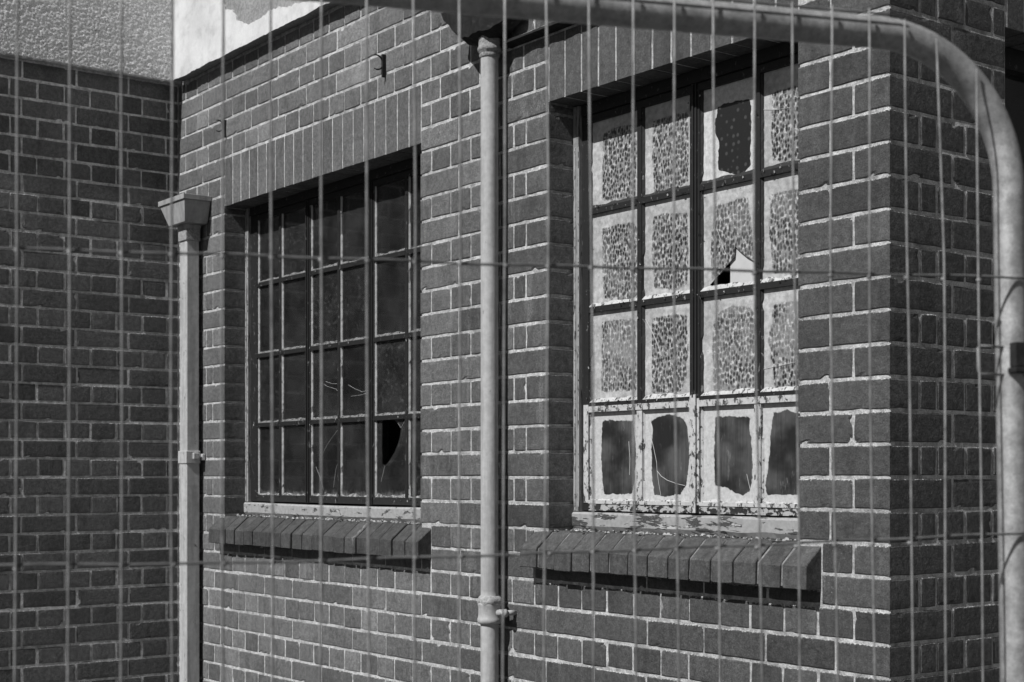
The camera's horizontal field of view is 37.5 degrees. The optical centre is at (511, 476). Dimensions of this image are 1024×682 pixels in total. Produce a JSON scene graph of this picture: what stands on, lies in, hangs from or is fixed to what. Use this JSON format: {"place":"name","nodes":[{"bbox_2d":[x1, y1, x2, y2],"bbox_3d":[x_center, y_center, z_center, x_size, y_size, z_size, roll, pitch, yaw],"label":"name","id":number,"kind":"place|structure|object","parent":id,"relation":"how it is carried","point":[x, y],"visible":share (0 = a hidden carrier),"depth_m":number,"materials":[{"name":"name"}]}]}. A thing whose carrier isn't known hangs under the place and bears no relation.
{"place":"outdoors","nodes":[
{"label":"outdoors","id":0,"kind":"place"},
{"label":"ground","id":1,"kind":"structure","parent":0,"visible":0},
{"bbox_2d":[0,0,1023,681],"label":"brick building","id":2,"kind":"structure","parent":1,"relation":"on","point":[986,36],"depth_m":4.50,"materials":[{"name":"brick"}]},
{"bbox_2d":[158,193,211,681],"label":"rainwater pipe","id":3,"kind":"object","parent":2,"relation":"attached to","point":[190,214],"visible":0.99,"depth_m":6.14,"materials":[{"name":"metal"}]},
{"bbox_2d":[216,120,226,137],"bbox_3d":[-1.155,-1.387,5.994,0.046,0.070,0.008,0,0,-37],"label":"wall hook","id":4,"kind":"object","parent":2,"relation":"attached to","point":[224,128],"depth_m":6.00,"materials":[{"name":"metal"}]},
{"bbox_2d":[229,155,421,523],"bbox_3d":[-0.655,-0.462,5.497,0.173,1.231,1.427,0,0,-37],"label":"window","id":5,"kind":"structure","parent":2,"relation":"in","point":[296,217],"depth_m":5.51,"materials":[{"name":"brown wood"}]},
{"bbox_2d":[374,54,386,77],"bbox_3d":[-0.440,-1.375,5.036,0.049,0.076,0.008,0,0,-37],"label":"wall hook","id":6,"kind":"object","parent":2,"relation":"attached to","point":[383,65],"depth_m":5.04,"materials":[{"name":"metal"}]},
{"bbox_2d":[441,13,523,45],"bbox_3d":[-0.085,-1.356,4.502,0.109,0.121,0.300,0,0,-37],"label":"broken gutter","id":7,"kind":"object","parent":2,"relation":"attached to","point":[474,28],"visible":0.6,"depth_m":4.46,"materials":[{"name":"metal"}]},
{"bbox_2d":[477,35,516,681],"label":"round downpipe","id":8,"kind":"object","parent":2,"relation":"attached to","point":[489,599],"visible":0.97,"depth_m":4.46,"materials":[{"name":"grey metal"}]},
{"bbox_2d":[554,41,799,540],"bbox_3d":[0.459,-0.462,4.009,0.174,1.231,0.955,0,0,-37],"label":"window","id":9,"kind":"structure","parent":2,"relation":"in","point":[611,117],"depth_m":4.02,"materials":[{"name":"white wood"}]},
{"bbox_2d":[1005,46,1023,170],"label":"window","id":10,"kind":"structure","parent":2,"relation":"in","point":[1014,59],"depth_m":3.84,"materials":[{"name":"black paint"}]},
{"bbox_2d":[0,0,1023,681],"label":"fence panel","id":11,"kind":"object","parent":1,"relation":"on","point":[960,72],"visible":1,"depth_m":1.54,"materials":[{"name":"metal"}]}
]}

